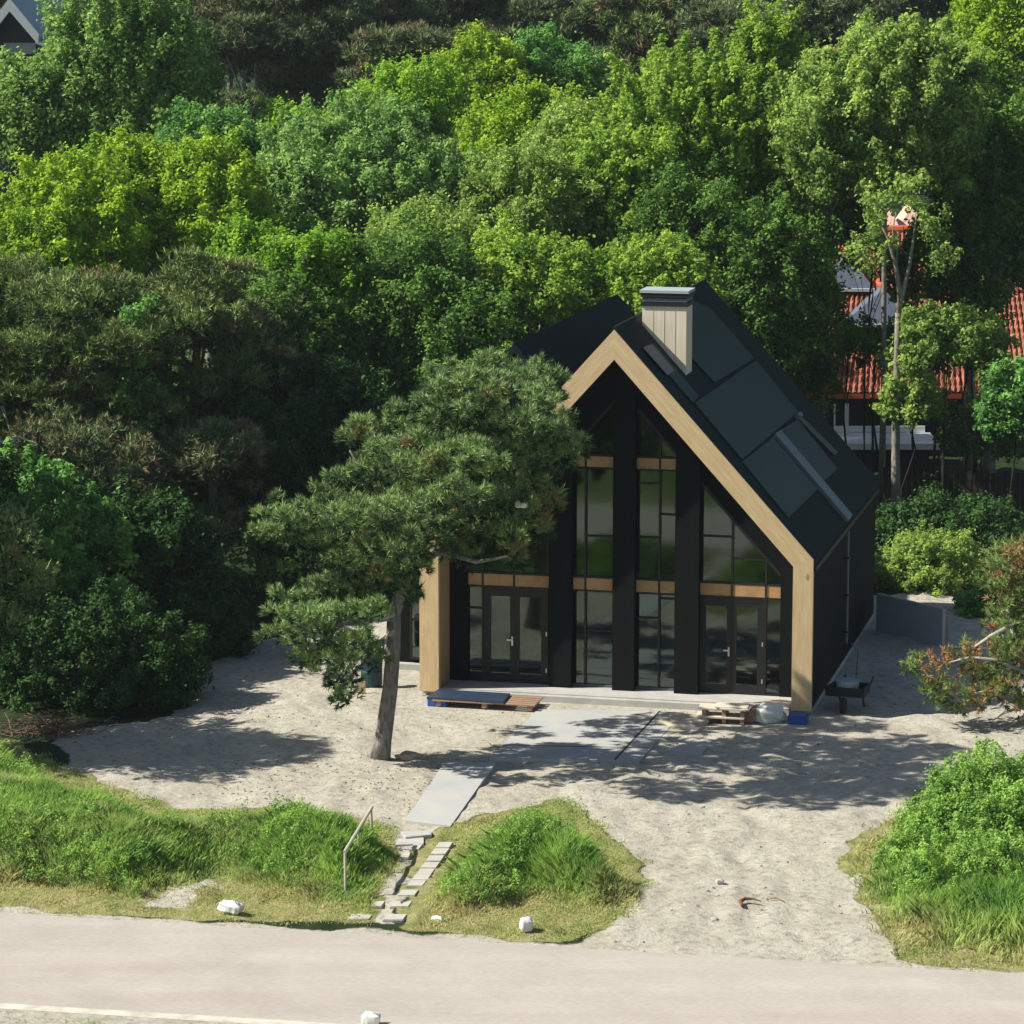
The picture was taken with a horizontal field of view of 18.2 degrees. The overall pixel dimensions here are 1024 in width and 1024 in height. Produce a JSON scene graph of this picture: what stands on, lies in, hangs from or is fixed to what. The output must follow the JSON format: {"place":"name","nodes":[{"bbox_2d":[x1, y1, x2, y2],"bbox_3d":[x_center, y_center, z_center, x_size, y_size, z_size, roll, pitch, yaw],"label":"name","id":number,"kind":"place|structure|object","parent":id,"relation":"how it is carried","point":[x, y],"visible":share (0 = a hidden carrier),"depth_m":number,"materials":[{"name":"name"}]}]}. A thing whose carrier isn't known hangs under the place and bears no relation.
{"place":"outdoors","nodes":[
{"label":"outdoors","id":0,"kind":"place"},
{"bbox_2d":[0,0,63,244],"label":"pale roofed house","id":1,"kind":"structure","parent":0,"point":[20,26],"depth_m":161.21,"materials":[{"name":"metal"}]},
{"bbox_2d":[0,737,403,926],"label":"grass","id":2,"kind":"structure","parent":0,"point":[169,856],"depth_m":65.41,"materials":[{"name":"plant"}]},
{"bbox_2d":[405,762,495,826],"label":"path","id":3,"kind":"structure","parent":0,"point":[448,794],"depth_m":71.92,"materials":[{"name":"concrete"}]},
{"bbox_2d":[0,0,1023,1023],"bbox_3d":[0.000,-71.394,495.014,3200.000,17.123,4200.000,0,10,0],"label":"ground","id":4,"kind":"structure","parent":0,"point":[789,816],"depth_m":73.08,"materials":[{"name":"sand"}]},
{"bbox_2d":[0,443,53,667],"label":"leafy tree","id":5,"kind":"object","parent":4,"relation":"on","point":[5,465],"visible":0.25,"depth_m":82.88,"materials":[{"name":"green plant"}]},
{"bbox_2d":[0,500,64,665],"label":"pine tree","id":6,"kind":"object","parent":4,"relation":"on","point":[11,613],"visible":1,"depth_m":75.65,"materials":[{"name":"green plant"}]},
{"bbox_2d":[0,249,81,529],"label":"pine tree","id":7,"kind":"object","parent":4,"relation":"on","point":[11,272],"visible":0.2,"depth_m":94.39,"materials":[{"name":"green plant"}]},
{"bbox_2d":[0,331,97,579],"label":"pine tree","id":8,"kind":"object","parent":4,"relation":"on","point":[9,408],"visible":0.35,"depth_m":91.31,"materials":[{"name":"green plant"}]},
{"bbox_2d":[0,38,122,250],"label":"leafy tree","id":9,"kind":"object","parent":4,"relation":"on","point":[25,84],"visible":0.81,"depth_m":118.77,"materials":[{"name":"green plant"}]},
{"bbox_2d":[0,708,123,740],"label":"twig pile","id":10,"kind":"object","parent":4,"relation":"on","point":[47,727],"visible":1,"depth_m":77.81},
{"bbox_2d":[0,138,161,323],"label":"leafy tree","id":11,"kind":"object","parent":4,"relation":"on","point":[55,225],"visible":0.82,"depth_m":101.69,"materials":[{"name":"green plant"}]},
{"bbox_2d":[0,437,167,666],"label":"leafy tree","id":12,"kind":"object","parent":4,"relation":"on","point":[76,531],"visible":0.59,"depth_m":83.14,"materials":[{"name":"green plant"}]},
{"bbox_2d":[0,395,177,527],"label":"pine tree","id":13,"kind":"object","parent":4,"relation":"on","point":[78,445],"visible":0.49,"depth_m":89.35,"materials":[{"name":"green plant"}]},
{"bbox_2d":[0,263,208,468],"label":"pine tree","id":14,"kind":"object","parent":4,"relation":"on","point":[93,302],"visible":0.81,"depth_m":91.33,"materials":[{"name":"green plant"}]},
{"bbox_2d":[110,284,170,502],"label":"ivy","id":15,"kind":"object","parent":14,"relation":"attached to","point":[134,314],"visible":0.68,"depth_m":91.00,"materials":[{"name":"green plant"}]},
{"bbox_2d":[0,574,214,718],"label":"leafy shrub","id":16,"kind":"object","parent":4,"relation":"on","point":[96,633],"visible":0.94,"depth_m":80.03,"materials":[{"name":"green plant"}]},
{"bbox_2d":[68,121,178,498],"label":"leafy tree","id":17,"kind":"object","parent":4,"relation":"on","point":[140,159],"visible":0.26,"depth_m":104.95,"materials":[{"name":"green plant"}]},
{"bbox_2d":[32,0,219,157],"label":"leafy tree","id":18,"kind":"object","parent":4,"relation":"on","point":[147,66],"visible":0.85,"depth_m":119.06,"materials":[{"name":"green plant"}]},
{"bbox_2d":[89,0,233,385],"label":"leafy tree","id":19,"kind":"object","parent":4,"relation":"on","point":[218,78],"visible":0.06,"depth_m":130.41,"materials":[{"name":"green plant"}]},
{"bbox_2d":[86,460,256,670],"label":"leafy shrub","id":20,"kind":"object","parent":4,"relation":"on","point":[193,584],"visible":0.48,"depth_m":85.79,"materials":[{"name":"green plant"}]},
{"bbox_2d":[0,744,384,892],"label":"weeds","id":21,"kind":"object","parent":4,"relation":"on","point":[23,767],"visible":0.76,"depth_m":65.84,"materials":[{"name":"green plant"}]},
{"bbox_2d":[141,592,260,660],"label":"leafy shrub","id":22,"kind":"object","parent":4,"relation":"on","point":[245,643],"visible":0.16,"depth_m":87.05,"materials":[{"name":"green plant"}]},
{"bbox_2d":[111,243,298,489],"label":"pine tree","id":23,"kind":"object","parent":4,"relation":"on","point":[190,281],"visible":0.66,"depth_m":93.68,"materials":[{"name":"green plant"}]},
{"bbox_2d":[137,91,277,366],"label":"leafy tree","id":24,"kind":"object","parent":4,"relation":"on","point":[220,120],"visible":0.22,"depth_m":116.62,"materials":[{"name":"green plant"}]},
{"bbox_2d":[136,119,289,369],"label":"leafy tree","id":25,"kind":"object","parent":4,"relation":"on","point":[192,192],"visible":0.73,"depth_m":103.67,"materials":[{"name":"green plant"}]},
{"bbox_2d":[148,412,277,566],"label":"pine tree","id":26,"kind":"object","parent":4,"relation":"on","point":[209,453],"visible":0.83,"depth_m":91.43,"materials":[{"name":"green plant"}]},
{"bbox_2d":[203,212,295,557],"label":"leafy tree","id":27,"kind":"object","parent":4,"relation":"on","point":[233,239],"visible":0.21,"depth_m":99.62,"materials":[{"name":"green plant"}]},
{"bbox_2d":[165,346,347,592],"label":"leafy tree","id":28,"kind":"object","parent":4,"relation":"on","point":[283,424],"visible":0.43,"depth_m":93.93,"materials":[{"name":"green plant"}]},
{"bbox_2d":[187,0,338,122],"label":"pine tree","id":29,"kind":"object","parent":4,"relation":"on","point":[278,58],"visible":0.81,"depth_m":145.08,"materials":[{"name":"green plant"}]},
{"bbox_2d":[204,294,344,577],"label":"pine tree","id":30,"kind":"object","parent":4,"relation":"on","point":[275,323],"visible":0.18,"depth_m":96.14,"materials":[{"name":"green plant"}]},
{"bbox_2d":[252,91,345,178],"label":"leafy tree","id":31,"kind":"object","parent":4,"relation":"on","point":[272,113],"visible":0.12,"depth_m":119.78,"materials":[{"name":"green plant"}]},
{"bbox_2d":[214,245,390,570],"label":"leafy tree","id":32,"kind":"object","parent":4,"relation":"on","point":[271,289],"visible":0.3,"depth_m":97.15,"materials":[{"name":"green plant"}]},
{"bbox_2d":[250,139,367,240],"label":"leafy tree","id":33,"kind":"object","parent":4,"relation":"on","point":[290,179],"visible":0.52,"depth_m":106.82,"materials":[{"name":"green plant"}]},
{"bbox_2d":[257,218,373,560],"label":"leafy tree","id":34,"kind":"object","parent":4,"relation":"on","point":[330,249],"visible":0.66,"depth_m":98.25,"materials":[{"name":"green plant"}]},
{"bbox_2d":[261,0,377,111],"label":"pine tree","id":35,"kind":"object","parent":4,"relation":"on","point":[339,17],"visible":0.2,"depth_m":148.73,"materials":[{"name":"green plant"}]},
{"bbox_2d":[265,351,409,581],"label":"leafy tree","id":36,"kind":"object","parent":4,"relation":"on","point":[350,395],"visible":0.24,"depth_m":94.83,"materials":[{"name":"green plant"}]},
{"bbox_2d":[2,305,734,607],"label":"undergrowth","id":37,"kind":"object","parent":4,"relation":"on","point":[291,562],"visible":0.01,"depth_m":92.64,"materials":[{"name":"green plant"}]},
{"bbox_2d":[230,84,517,258],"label":"leafy tree","id":38,"kind":"object","parent":4,"relation":"on","point":[426,162],"visible":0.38,"depth_m":108.94,"materials":[{"name":"green plant"}]},
{"bbox_2d":[327,0,441,95],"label":"pine tree","id":39,"kind":"object","parent":4,"relation":"on","point":[390,13],"visible":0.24,"depth_m":155.39,"materials":[{"name":"green plant"}]},
{"bbox_2d":[326,17,466,103],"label":"pine tree","id":40,"kind":"object","parent":4,"relation":"on","point":[373,42],"visible":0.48,"depth_m":143.16,"materials":[{"name":"green plant"}]},
{"bbox_2d":[349,41,474,146],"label":"leafy tree","id":41,"kind":"object","parent":4,"relation":"on","point":[388,75],"visible":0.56,"depth_m":125.50,"materials":[{"name":"green plant"}]},
{"bbox_2d":[334,186,493,316],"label":"leafy tree","id":42,"kind":"object","parent":4,"relation":"on","point":[440,221],"visible":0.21,"depth_m":103.41,"materials":[{"name":"green plant"}]},
{"bbox_2d":[243,346,595,760],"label":"pine tree","id":43,"kind":"object","parent":4,"relation":"on","point":[509,419],"visible":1,"depth_m":72.84,"materials":[{"name":"green plant"}]},
{"bbox_2d":[326,205,516,394],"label":"leafy tree","id":44,"kind":"object","parent":4,"relation":"on","point":[421,261],"visible":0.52,"depth_m":98.72,"materials":[{"name":"green plant"}]},
{"bbox_2d":[370,267,540,420],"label":"leafy tree","id":45,"kind":"object","parent":4,"relation":"on","point":[507,335],"visible":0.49,"depth_m":98.03,"materials":[{"name":"green plant"}]},
{"bbox_2d":[414,0,528,111],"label":"pine tree","id":46,"kind":"object","parent":4,"relation":"on","point":[491,17],"visible":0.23,"depth_m":161.71,"materials":[{"name":"green plant"}]},
{"bbox_2d":[424,14,535,147],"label":"leafy tree","id":47,"kind":"object","parent":4,"relation":"on","point":[491,53],"visible":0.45,"depth_m":132.74,"materials":[{"name":"green plant"}]},
{"bbox_2d":[436,797,601,905],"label":"weeds","id":48,"kind":"object","parent":4,"relation":"on","point":[531,821],"visible":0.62,"depth_m":64.62,"materials":[{"name":"green plant"}]},
{"bbox_2d":[448,64,596,168],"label":"leafy tree","id":49,"kind":"object","parent":4,"relation":"on","point":[498,127],"visible":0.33,"depth_m":120.06,"materials":[{"name":"green plant"}]},
{"bbox_2d":[448,130,608,317],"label":"leafy tree","id":50,"kind":"object","parent":4,"relation":"on","point":[506,183],"visible":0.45,"depth_m":107.74,"materials":[{"name":"green plant"}]},
{"bbox_2d":[453,207,608,339],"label":"leafy tree","id":51,"kind":"object","parent":4,"relation":"on","point":[524,267],"visible":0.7,"depth_m":100.48,"materials":[{"name":"green plant"}]},
{"bbox_2d":[487,13,617,328],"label":"leafy tree","id":52,"kind":"object","parent":4,"relation":"on","point":[565,61],"visible":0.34,"depth_m":134.49,"materials":[{"name":"green plant"}]},
{"bbox_2d":[494,0,613,86],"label":"pine tree","id":53,"kind":"object","parent":4,"relation":"on","point":[534,12],"visible":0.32,"depth_m":158.01,"materials":[{"name":"green plant"}]},
{"bbox_2d":[516,89,610,215],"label":"leafy tree","id":54,"kind":"object","parent":4,"relation":"on","point":[554,125],"visible":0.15,"depth_m":116.61,"materials":[{"name":"green plant"}]},
{"bbox_2d":[544,115,700,259],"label":"leafy tree","id":55,"kind":"object","parent":4,"relation":"on","point":[627,155],"visible":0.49,"depth_m":108.42,"materials":[{"name":"green plant"}]},
{"bbox_2d":[573,0,682,103],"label":"pine tree","id":56,"kind":"object","parent":4,"relation":"on","point":[625,19],"visible":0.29,"depth_m":154.96,"materials":[{"name":"green plant"}]},
{"bbox_2d":[399,279,878,714],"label":"gabled house","id":57,"kind":"structure","parent":4,"relation":"on","point":[714,531],"depth_m":82.01,"materials":[{"name":"black"}]},
{"bbox_2d":[486,591,514,677],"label":"door leaf","id":58,"kind":"structure","parent":57,"relation":"in","point":[488,593],"depth_m":82.40,"materials":[{"name":"black"}]},
{"bbox_2d":[515,592,546,679],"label":"door leaf","id":59,"kind":"structure","parent":57,"relation":"in","point":[517,594],"depth_m":82.22,"materials":[{"name":"black"}]},
{"bbox_2d":[700,601,731,689],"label":"door leaf","id":60,"kind":"structure","parent":57,"relation":"in","point":[703,684],"depth_m":81.12,"materials":[{"name":"black"}]},
{"bbox_2d":[731,602,762,690],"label":"door leaf","id":61,"kind":"structure","parent":57,"relation":"in","point":[734,604],"depth_m":80.94,"materials":[{"name":"black"}]},
{"bbox_2d":[580,223,733,314],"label":"leafy tree","id":62,"kind":"object","parent":4,"relation":"on","point":[636,268],"visible":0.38,"depth_m":100.95,"materials":[{"name":"green plant"}]},
{"bbox_2d":[546,25,816,259],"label":"leafy tree","id":63,"kind":"object","parent":4,"relation":"on","point":[728,127],"visible":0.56,"depth_m":110.56,"materials":[{"name":"green plant"}]},
{"bbox_2d":[599,150,790,320],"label":"leafy tree","id":64,"kind":"object","parent":4,"relation":"on","point":[711,197],"visible":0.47,"depth_m":106.88,"materials":[{"name":"green plant"}]},
{"bbox_2d":[637,0,778,111],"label":"pine tree","id":65,"kind":"object","parent":4,"relation":"on","point":[697,19],"visible":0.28,"depth_m":151.95,"materials":[{"name":"green plant"}]},
{"bbox_2d":[723,0,819,115],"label":"leafy tree","id":66,"kind":"object","parent":4,"relation":"on","point":[760,41],"visible":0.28,"depth_m":115.18,"materials":[{"name":"green plant"}]},
{"bbox_2d":[705,176,860,377],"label":"leafy tree","id":67,"kind":"object","parent":4,"relation":"on","point":[768,235],"visible":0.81,"depth_m":106.12,"materials":[{"name":"green plant"}]},
{"bbox_2d":[765,275,846,421],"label":"leafy tree","id":68,"kind":"object","parent":4,"relation":"on","point":[824,377],"visible":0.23,"depth_m":109.09,"materials":[{"name":"green plant"}]},
{"bbox_2d":[770,194,860,393],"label":"leafy tree","id":69,"kind":"object","parent":4,"relation":"on","point":[824,226],"visible":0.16,"depth_m":109.70,"materials":[{"name":"green plant"}]},
{"bbox_2d":[754,0,881,77],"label":"pine tree","id":70,"kind":"object","parent":4,"relation":"on","point":[822,19],"visible":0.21,"depth_m":146.85,"materials":[{"name":"green plant"}]},
{"bbox_2d":[757,47,881,417],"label":"leafy tree","id":71,"kind":"object","parent":4,"relation":"on","point":[796,185],"visible":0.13,"depth_m":110.11,"materials":[{"name":"green plant"}]},
{"bbox_2d":[788,191,888,428],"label":"leafy tree","id":72,"kind":"object","parent":4,"relation":"on","point":[848,216],"visible":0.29,"depth_m":116.78,"materials":[{"name":"green plant"}]},
{"bbox_2d":[825,674,873,713],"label":"barrow","id":73,"kind":"object","parent":4,"relation":"on","point":[844,686],"visible":1,"depth_m":80.01,"materials":[{"name":"black metal"}]},
{"bbox_2d":[830,320,878,443],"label":"leafy tree","id":74,"kind":"object","parent":4,"relation":"on","point":[847,335],"visible":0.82,"depth_m":110.23,"materials":[{"name":"green plant"}]},
{"bbox_2d":[830,304,902,473],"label":"leafy tree","id":75,"kind":"object","parent":4,"relation":"on","point":[877,328],"visible":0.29,"depth_m":114.50,"materials":[{"name":"green plant"}]},
{"bbox_2d":[839,231,910,464],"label":"leafy tree","id":76,"kind":"object","parent":4,"relation":"on","point":[845,260],"visible":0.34,"depth_m":113.33,"materials":[{"name":"plant"}]},
{"bbox_2d":[759,0,1000,511],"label":"leafy tree","id":77,"kind":"object","parent":4,"relation":"on","point":[883,69],"visible":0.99,"depth_m":106.21,"materials":[{"name":"green plant"}]},
{"bbox_2d":[841,0,955,206],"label":"pine tree","id":78,"kind":"object","parent":4,"relation":"on","point":[883,10],"visible":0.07,"depth_m":155.92,"materials":[{"name":"green plant"}]},
{"bbox_2d":[838,164,963,516],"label":"leafy tree","id":79,"kind":"object","parent":4,"relation":"on","point":[886,199],"visible":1,"depth_m":104.52,"materials":[{"name":"green plant"}]},
{"bbox_2d":[869,362,952,498],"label":"leafy tree","id":80,"kind":"object","parent":4,"relation":"on","point":[927,395],"visible":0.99,"depth_m":104.95,"materials":[{"name":"green plant"}]},
{"bbox_2d":[876,593,947,647],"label":"wall","id":81,"kind":"structure","parent":4,"relation":"on","point":[918,621],"depth_m":88.60,"materials":[{"name":"concrete"}]},
{"bbox_2d":[869,789,976,870],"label":"leafy shrub","id":82,"kind":"object","parent":4,"relation":"on","point":[903,835],"visible":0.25,"depth_m":65.74,"materials":[{"name":"green plant"}]},
{"bbox_2d":[873,211,987,469],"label":"leafy tree","id":83,"kind":"object","parent":4,"relation":"on","point":[920,282],"visible":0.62,"depth_m":111.59,"materials":[{"name":"green plant"}]},
{"bbox_2d":[839,776,1023,971],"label":"grass","id":84,"kind":"structure","parent":4,"relation":"on","point":[965,909],"depth_m":61.90,"materials":[{"name":"plant"}]},
{"bbox_2d":[874,516,1000,597],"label":"leafy shrub","id":85,"kind":"object","parent":4,"relation":"on","point":[961,553],"visible":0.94,"depth_m":95.67,"materials":[{"name":"green plant"}]},
{"bbox_2d":[875,297,1023,494],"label":"leafy tree","id":86,"kind":"object","parent":4,"relation":"on","point":[922,334],"visible":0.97,"depth_m":104.78,"materials":[{"name":"green plant"}]},
{"bbox_2d":[875,471,1023,568],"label":"leafy shrub","id":87,"kind":"object","parent":4,"relation":"on","point":[993,518],"visible":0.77,"depth_m":98.85,"materials":[{"name":"green plant"}]},
{"bbox_2d":[883,467,1023,526],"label":"timber fence","id":88,"kind":"object","parent":4,"relation":"on","point":[1017,482],"visible":0.48,"depth_m":106.85,"materials":[{"name":"brown wood"}]},
{"bbox_2d":[891,817,1023,898],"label":"leafy shrub","id":89,"kind":"object","parent":4,"relation":"on","point":[925,860],"visible":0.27,"depth_m":63.34,"materials":[{"name":"green plant"}]},
{"bbox_2d":[897,531,1023,725],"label":"leafy shrub","id":90,"kind":"object","parent":4,"relation":"on","point":[992,684],"visible":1,"depth_m":78.35,"materials":[{"name":"plant"}]},
{"bbox_2d":[900,735,1023,848],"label":"leafy shrub","id":91,"kind":"object","parent":4,"relation":"on","point":[986,789],"visible":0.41,"depth_m":65.93,"materials":[{"name":"green plant"}]},
{"bbox_2d":[919,64,1023,495],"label":"leafy tree","id":92,"kind":"object","parent":4,"relation":"on","point":[990,210],"visible":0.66,"depth_m":110.53,"materials":[{"name":"green plant"}]},
{"bbox_2d":[921,33,1023,474],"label":"leafy tree","id":93,"kind":"object","parent":4,"relation":"on","point":[1002,70],"visible":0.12,"depth_m":115.63,"materials":[{"name":"green plant"}]},
{"bbox_2d":[932,389,1023,472],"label":"leafy tree","id":94,"kind":"object","parent":4,"relation":"on","point":[954,433],"visible":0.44,"depth_m":106.59,"materials":[{"name":"green plant"}]},
{"bbox_2d":[939,265,1019,493],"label":"leafy tree","id":95,"kind":"object","parent":4,"relation":"on","point":[980,298],"visible":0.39,"depth_m":111.89,"materials":[{"name":"green plant"}]},
{"bbox_2d":[936,0,1023,90],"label":"leafy tree","id":96,"kind":"object","parent":4,"relation":"on","point":[1001,22],"visible":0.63,"depth_m":129.76,"materials":[{"name":"green plant"}]},
{"bbox_2d":[944,577,1023,618],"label":"leafy shrub","id":97,"kind":"object","parent":4,"relation":"on","point":[967,606],"visible":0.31,"depth_m":92.22,"materials":[{"name":"green plant"}]},
{"bbox_2d":[965,349,1023,507],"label":"leafy tree","id":98,"kind":"object","parent":4,"relation":"on","point":[998,400],"visible":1,"depth_m":103.26,"materials":[{"name":"green plant"}]},
{"bbox_2d":[0,913,1023,1023],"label":"road","id":99,"kind":"structure","parent":0,"point":[195,969],"depth_m":58.59,"materials":[{"name":"asphalt"}]},
{"bbox_2d":[0,1003,335,1023],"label":"road marking","id":100,"kind":"object","parent":99,"relation":"on","point":[155,1015],"depth_m":56.74,"materials":[{"name":"paint"}]},
{"bbox_2d":[386,796,658,942],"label":"grass","id":101,"kind":"structure","parent":0,"point":[552,862],"depth_m":63.91,"materials":[{"name":"plant"}]},
{"bbox_2d":[490,709,683,762],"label":"patio","id":102,"kind":"structure","parent":0,"point":[557,731],"depth_m":77.35,"materials":[{"name":"concrete"}]},
{"bbox_2d":[774,204,1023,467],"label":"red roofed house","id":103,"kind":"structure","parent":0,"point":[923,433],"depth_m":122.84,"materials":[{"name":"orange tile"}]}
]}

